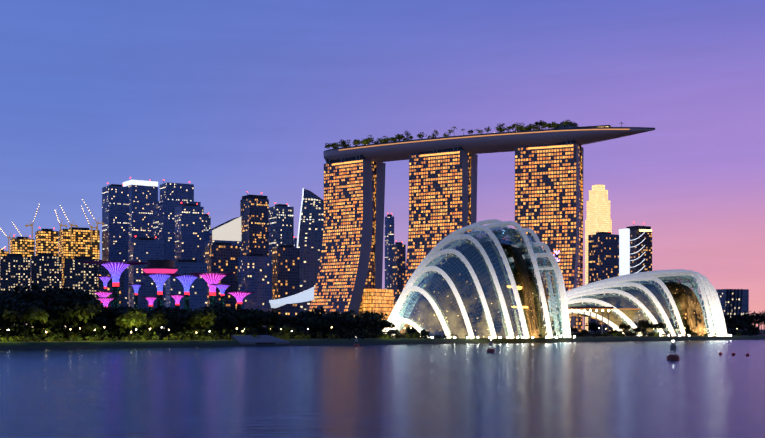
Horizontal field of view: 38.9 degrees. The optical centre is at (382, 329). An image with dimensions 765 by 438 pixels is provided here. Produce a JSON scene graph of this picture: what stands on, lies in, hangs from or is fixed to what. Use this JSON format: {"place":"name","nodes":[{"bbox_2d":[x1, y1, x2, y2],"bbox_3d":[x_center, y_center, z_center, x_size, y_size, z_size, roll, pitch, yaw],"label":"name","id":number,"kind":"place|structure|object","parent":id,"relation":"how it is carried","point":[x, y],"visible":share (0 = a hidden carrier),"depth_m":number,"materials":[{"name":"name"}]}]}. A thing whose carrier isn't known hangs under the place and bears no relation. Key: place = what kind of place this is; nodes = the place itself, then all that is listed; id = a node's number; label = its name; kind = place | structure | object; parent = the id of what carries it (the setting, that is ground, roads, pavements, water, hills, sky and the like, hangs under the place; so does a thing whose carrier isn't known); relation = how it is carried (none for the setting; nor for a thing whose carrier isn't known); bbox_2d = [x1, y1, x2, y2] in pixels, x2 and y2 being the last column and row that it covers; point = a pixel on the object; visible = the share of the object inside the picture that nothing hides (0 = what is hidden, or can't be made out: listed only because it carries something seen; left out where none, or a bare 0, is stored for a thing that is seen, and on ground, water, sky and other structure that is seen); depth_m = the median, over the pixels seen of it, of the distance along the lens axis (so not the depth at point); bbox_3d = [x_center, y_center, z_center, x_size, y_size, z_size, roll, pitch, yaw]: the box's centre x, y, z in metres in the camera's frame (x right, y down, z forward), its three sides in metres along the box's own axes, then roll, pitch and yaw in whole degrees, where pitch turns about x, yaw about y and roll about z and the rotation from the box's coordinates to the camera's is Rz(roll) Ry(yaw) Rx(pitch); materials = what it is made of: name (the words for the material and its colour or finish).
{"place":"outdoors","nodes":[
{"label":"outdoors","id":0,"kind":"place"},
{"bbox_2d":[0,329,764,437],"bbox_3d":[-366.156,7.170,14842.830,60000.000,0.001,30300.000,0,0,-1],"label":"ground water","id":1,"kind":"structure","parent":0,"point":[648,389],"depth_m":124.66,"materials":[{"name":"blue liquid"}]},
{"bbox_2d":[487,340,494,351],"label":"buoy","id":2,"kind":"object","parent":1,"relation":"on","point":[489,349],"visible":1,"depth_m":337.76,"materials":[{"name":"brown"}]},
{"bbox_2d":[667,341,679,359],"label":"buoy","id":3,"kind":"object","parent":1,"relation":"on","point":[670,356],"visible":0.92,"depth_m":250.43,"materials":[{"name":"brown"}]},
{"bbox_2d":[0,329,764,349],"bbox_3d":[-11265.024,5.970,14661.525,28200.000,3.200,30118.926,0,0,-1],"label":"shoreline","id":4,"kind":"structure","parent":0,"point":[42,344],"depth_m":489.86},
{"bbox_2d":[0,248,7,256],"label":"building","id":5,"kind":"structure","parent":4,"relation":"on","point":[3,253],"depth_m":1787.07,"materials":[{"name":"yellow"}]},
{"bbox_2d":[0,254,29,329],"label":"building","id":6,"kind":"structure","parent":4,"relation":"on","point":[14,270],"depth_m":1336.99,"materials":[{"name":"grey"}]},
{"bbox_2d":[10,235,34,290],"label":"building","id":7,"kind":"structure","parent":4,"relation":"on","point":[23,246],"depth_m":1736.19,"materials":[{"name":"yellow"}]},
{"bbox_2d":[0,199,103,253],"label":"construction cranes","id":8,"kind":"object","parent":7,"relation":"on","point":[71,225],"visible":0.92,"depth_m":1744.26,"materials":[{"name":"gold metal"}]},
{"bbox_2d":[31,253,61,328],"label":"building","id":9,"kind":"structure","parent":4,"relation":"on","point":[46,270],"depth_m":1387.98,"materials":[{"name":"grey glass"}]},
{"bbox_2d":[35,227,58,255],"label":"building","id":10,"kind":"structure","parent":4,"relation":"on","point":[46,240],"depth_m":1737.21,"materials":[{"name":"yellow"}]},
{"bbox_2d":[59,227,99,287],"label":"building","id":11,"kind":"structure","parent":4,"relation":"on","point":[80,244],"depth_m":1787.33,"materials":[{"name":"yellow"}]},
{"bbox_2d":[64,256,101,326],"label":"building","id":12,"kind":"structure","parent":4,"relation":"on","point":[79,275],"depth_m":1288.74,"materials":[{"name":"grey glass"}]},
{"bbox_2d":[94,276,111,290],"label":"supertree","id":13,"kind":"object","parent":4,"relation":"on","point":[105,279],"visible":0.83,"depth_m":889.79,"materials":[{"name":"purple metal"}]},
{"bbox_2d":[91,291,117,304],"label":"supertree","id":14,"kind":"object","parent":4,"relation":"on","point":[102,293],"visible":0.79,"depth_m":640.00,"materials":[{"name":"pink metal"}]},
{"bbox_2d":[95,297,115,306],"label":"supertree","id":15,"kind":"object","parent":4,"relation":"on","point":[105,301],"visible":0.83,"depth_m":611.14,"materials":[{"name":"pink metal"}]},
{"bbox_2d":[98,261,123,306],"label":"building","id":16,"kind":"structure","parent":4,"relation":"on","point":[103,270],"depth_m":1289.56,"materials":[{"name":"blue"}]},
{"bbox_2d":[102,183,128,306],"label":"city tower","id":17,"kind":"structure","parent":4,"relation":"on","point":[115,218],"depth_m":1790.97,"materials":[{"name":"blue glass"}]},
{"bbox_2d":[82,260,148,307],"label":"supertree","id":18,"kind":"object","parent":4,"relation":"on","point":[115,269],"visible":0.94,"depth_m":710.20,"materials":[{"name":"purple"}]},
{"bbox_2d":[126,284,145,307],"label":"supertree","id":19,"kind":"object","parent":4,"relation":"on","point":[136,287],"visible":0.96,"depth_m":871.48,"materials":[{"name":"purple metal"}]},
{"bbox_2d":[123,177,157,240],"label":"city tower","id":20,"kind":"structure","parent":4,"relation":"on","point":[143,196],"depth_m":1938.24,"materials":[{"name":"blue glass"}]},
{"bbox_2d":[128,236,162,311],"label":"building","id":21,"kind":"structure","parent":4,"relation":"on","point":[141,249],"depth_m":1490.59,"materials":[{"name":"blue glass"}]},
{"bbox_2d":[141,296,158,310],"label":"supertree","id":22,"kind":"object","parent":4,"relation":"on","point":[150,299],"visible":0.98,"depth_m":632.72,"materials":[{"name":"pink metal"}]},
{"bbox_2d":[142,260,177,327],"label":"supertree","id":23,"kind":"object","parent":4,"relation":"on","point":[159,272],"visible":0.94,"depth_m":747.27,"materials":[{"name":"purple"}]},
{"bbox_2d":[153,179,200,327],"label":"city tower","id":24,"kind":"structure","parent":4,"relation":"on","point":[173,196],"depth_m":1739.27,"materials":[{"name":"blue glass"}]},
{"bbox_2d":[166,294,187,309],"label":"supertree","id":25,"kind":"object","parent":4,"relation":"on","point":[177,298],"visible":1,"depth_m":642.80,"materials":[{"name":"pink metal"}]},
{"bbox_2d":[165,259,206,326],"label":"building","id":26,"kind":"structure","parent":4,"relation":"on","point":[197,293],"depth_m":1344.84,"materials":[{"name":"blue glass"}]},
{"bbox_2d":[172,274,200,312],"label":"supertree","id":27,"kind":"object","parent":4,"relation":"on","point":[187,280],"visible":0.73,"depth_m":791.42,"materials":[{"name":"purple"}]},
{"bbox_2d":[175,202,203,262],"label":"city tower","id":28,"kind":"structure","parent":4,"relation":"on","point":[189,231],"depth_m":1643.26,"materials":[{"name":"blue glass"}]},
{"bbox_2d":[204,213,210,262],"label":"skyscraper","id":29,"kind":"structure","parent":4,"relation":"on","point":[207,222],"depth_m":1940.43,"materials":[{"name":"blue"}]},
{"bbox_2d":[189,272,235,306],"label":"supertree","id":30,"kind":"object","parent":4,"relation":"on","point":[209,278],"visible":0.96,"depth_m":770.59,"materials":[{"name":"pink metal"}]},
{"bbox_2d":[205,242,239,310],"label":"building","id":31,"kind":"structure","parent":4,"relation":"on","point":[221,257],"depth_m":1445.63,"materials":[{"name":"blue"}]},
{"bbox_2d":[210,284,234,307],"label":"supertree","id":32,"kind":"object","parent":4,"relation":"on","point":[222,288],"visible":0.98,"depth_m":693.34,"materials":[{"name":"purple metal"}]},
{"bbox_2d":[205,216,240,256],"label":"building","id":33,"kind":"structure","parent":4,"relation":"on","point":[229,231],"depth_m":1596.75,"materials":[{"name":"grey"}]},
{"bbox_2d":[223,291,255,326],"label":"supertree","id":34,"kind":"object","parent":4,"relation":"on","point":[239,296],"visible":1,"depth_m":632.51,"materials":[{"name":"pink metal"}]},
{"bbox_2d":[240,191,268,256],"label":"city tower","id":35,"kind":"structure","parent":4,"relation":"on","point":[254,212],"depth_m":1796.55,"materials":[{"name":"blue"}]},
{"bbox_2d":[238,253,271,326],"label":"building","id":36,"kind":"structure","parent":4,"relation":"on","point":[254,272],"depth_m":1395.72,"materials":[{"name":"blue glass"}]},
{"bbox_2d":[231,332,289,343],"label":"shore outfall","id":37,"kind":"object","parent":4,"relation":"on","point":[251,339],"visible":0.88,"depth_m":460.70,"materials":[{"name":"grey concrete"}]},
{"bbox_2d":[269,203,293,256],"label":"city tower","id":38,"kind":"structure","parent":4,"relation":"on","point":[281,224],"depth_m":1697.17,"materials":[{"name":"blue glass"}]},
{"bbox_2d":[272,245,299,316],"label":"building","id":39,"kind":"structure","parent":4,"relation":"on","point":[285,270],"depth_m":1446.76,"materials":[{"name":"grey"}]},
{"bbox_2d":[294,237,296,247],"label":"skyscraper","id":40,"kind":"structure","parent":4,"relation":"on","point":[295,242],"depth_m":1993.02,"materials":[{"name":"blue"}]},
{"bbox_2d":[297,188,323,311],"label":"skyscraper","id":41,"kind":"structure","parent":4,"relation":"on","point":[310,232],"depth_m":1698.53,"materials":[{"name":"blue glass"}]},
{"bbox_2d":[269,287,393,330],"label":"podium and canopy","id":42,"kind":"object","parent":4,"relation":"on","point":[378,300],"visible":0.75,"depth_m":1192.25,"materials":[{"name":"orange"}]},
{"bbox_2d":[308,152,385,314],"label":"hotel tower","id":43,"kind":"structure","parent":4,"relation":"on","point":[350,265],"depth_m":1208.14,"materials":[{"name":"orange"}]},
{"bbox_2d":[323,127,654,161],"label":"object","id":44,"kind":"structure","parent":43,"relation":"on","point":[469,144],"depth_m":1128.87,"materials":[{"name":"grey"}]},
{"bbox_2d":[324,120,576,148],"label":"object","id":45,"kind":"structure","parent":44,"relation":"on","point":[399,137],"depth_m":1165.38,"materials":[{"name":"green plant"}]},
{"bbox_2d":[553,122,642,128],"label":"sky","id":46,"kind":"structure","parent":44,"relation":"on","point":[570,126],"depth_m":1110.02,"materials":[{"name":"grey metal"}]},
{"bbox_2d":[7,327,736,341],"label":"lamps","id":47,"kind":"object","parent":4,"relation":"on","point":[237,328],"visible":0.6,"depth_m":449.28,"materials":[{"name":"grey"}]},
{"bbox_2d":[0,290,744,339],"bbox_3d":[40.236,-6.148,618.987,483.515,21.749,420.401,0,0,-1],"label":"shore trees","id":48,"kind":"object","parent":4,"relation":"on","point":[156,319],"visible":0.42,"depth_m":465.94,"materials":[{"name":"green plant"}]},
{"bbox_2d":[0,285,747,340],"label":"shore trees","id":49,"kind":"object","parent":4,"relation":"on","point":[90,307],"visible":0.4,"depth_m":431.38,"materials":[{"name":"green plant"}]},
{"bbox_2d":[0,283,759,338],"bbox_3d":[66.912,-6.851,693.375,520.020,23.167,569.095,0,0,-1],"label":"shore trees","id":50,"kind":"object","parent":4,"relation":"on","point":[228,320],"visible":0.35,"depth_m":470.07,"materials":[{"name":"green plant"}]},
{"bbox_2d":[0,324,760,341],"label":"shore shrubs","id":51,"kind":"object","parent":4,"relation":"on","point":[54,334],"visible":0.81,"depth_m":466.79,"materials":[{"name":"green plant"}]},
{"bbox_2d":[385,213,393,288],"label":"skyscraper","id":52,"kind":"structure","parent":4,"relation":"on","point":[389,230],"depth_m":1998.43,"materials":[{"name":"blue"}]},
{"bbox_2d":[392,241,405,305],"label":"skyscraper","id":53,"kind":"structure","parent":4,"relation":"on","point":[398,261],"depth_m":1800.21,"materials":[{"name":"blue"}]},
{"bbox_2d":[399,142,477,332],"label":"hotel tower","id":54,"kind":"structure","parent":4,"relation":"on","point":[442,193],"depth_m":1153.13,"materials":[{"name":"orange"}]},
{"bbox_2d":[397,226,563,337],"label":"glass dome","id":55,"kind":"structure","parent":4,"relation":"on","point":[504,234],"depth_m":570.97,"materials":[{"name":"clear glass"}]},
{"bbox_2d":[382,219,574,338],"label":"ribs","id":56,"kind":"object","parent":55,"relation":"attached to","point":[419,271],"depth_m":566.25,"materials":[{"name":"white metal"}]},
{"bbox_2d":[508,251,559,307],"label":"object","id":57,"kind":"structure","parent":4,"relation":"on","point":[519,287],"depth_m":589.84,"materials":[{"name":"yellow"}]},
{"bbox_2d":[515,135,583,332],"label":"hotel tower","id":58,"kind":"structure","parent":4,"relation":"on","point":[549,195],"depth_m":1104.83,"materials":[{"name":"orange"}]},
{"bbox_2d":[568,307,613,335],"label":"canopy","id":59,"kind":"object","parent":4,"relation":"on","point":[590,308],"visible":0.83,"depth_m":692.11,"materials":[{"name":"white metal"}]},
{"bbox_2d":[585,184,611,330],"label":"tiered tower","id":60,"kind":"structure","parent":4,"relation":"on","point":[598,212],"depth_m":2066.84,"materials":[{"name":"beige"}]},
{"bbox_2d":[588,230,618,331],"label":"skyscraper","id":61,"kind":"structure","parent":4,"relation":"on","point":[603,255],"depth_m":1659.63,"materials":[{"name":"blue glass"}]},
{"bbox_2d":[549,276,718,335],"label":"greenhouse dome","id":62,"kind":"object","parent":4,"relation":"on","point":[684,279],"visible":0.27,"depth_m":718.94,"materials":[{"name":"clear glass"}]},
{"bbox_2d":[548,269,730,335],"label":"dome ribs","id":63,"kind":"object","parent":62,"relation":"attached to","point":[590,289],"visible":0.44,"depth_m":720.03,"materials":[{"name":"white metal"}]},
{"bbox_2d":[619,228,651,275],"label":"lights","id":64,"kind":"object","parent":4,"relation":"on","point":[624,252],"depth_m":1744.09,"materials":[{"name":"white"}]},
{"bbox_2d":[626,222,651,273],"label":"city tower","id":65,"kind":"structure","parent":4,"relation":"on","point":[635,233],"depth_m":1760.10,"materials":[{"name":"grey"}]},
{"bbox_2d":[701,289,748,330],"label":"buildings","id":66,"kind":"structure","parent":4,"relation":"on","point":[733,301],"depth_m":1493.11,"materials":[{"name":"blue glass"}]},
{"bbox_2d":[724,309,764,333],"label":"trees","id":67,"kind":"object","parent":4,"relation":"on","point":[749,320],"visible":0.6,"depth_m":921.50,"materials":[{"name":"green plant"}]},
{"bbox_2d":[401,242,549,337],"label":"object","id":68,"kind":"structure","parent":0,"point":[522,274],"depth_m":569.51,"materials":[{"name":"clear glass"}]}
]}

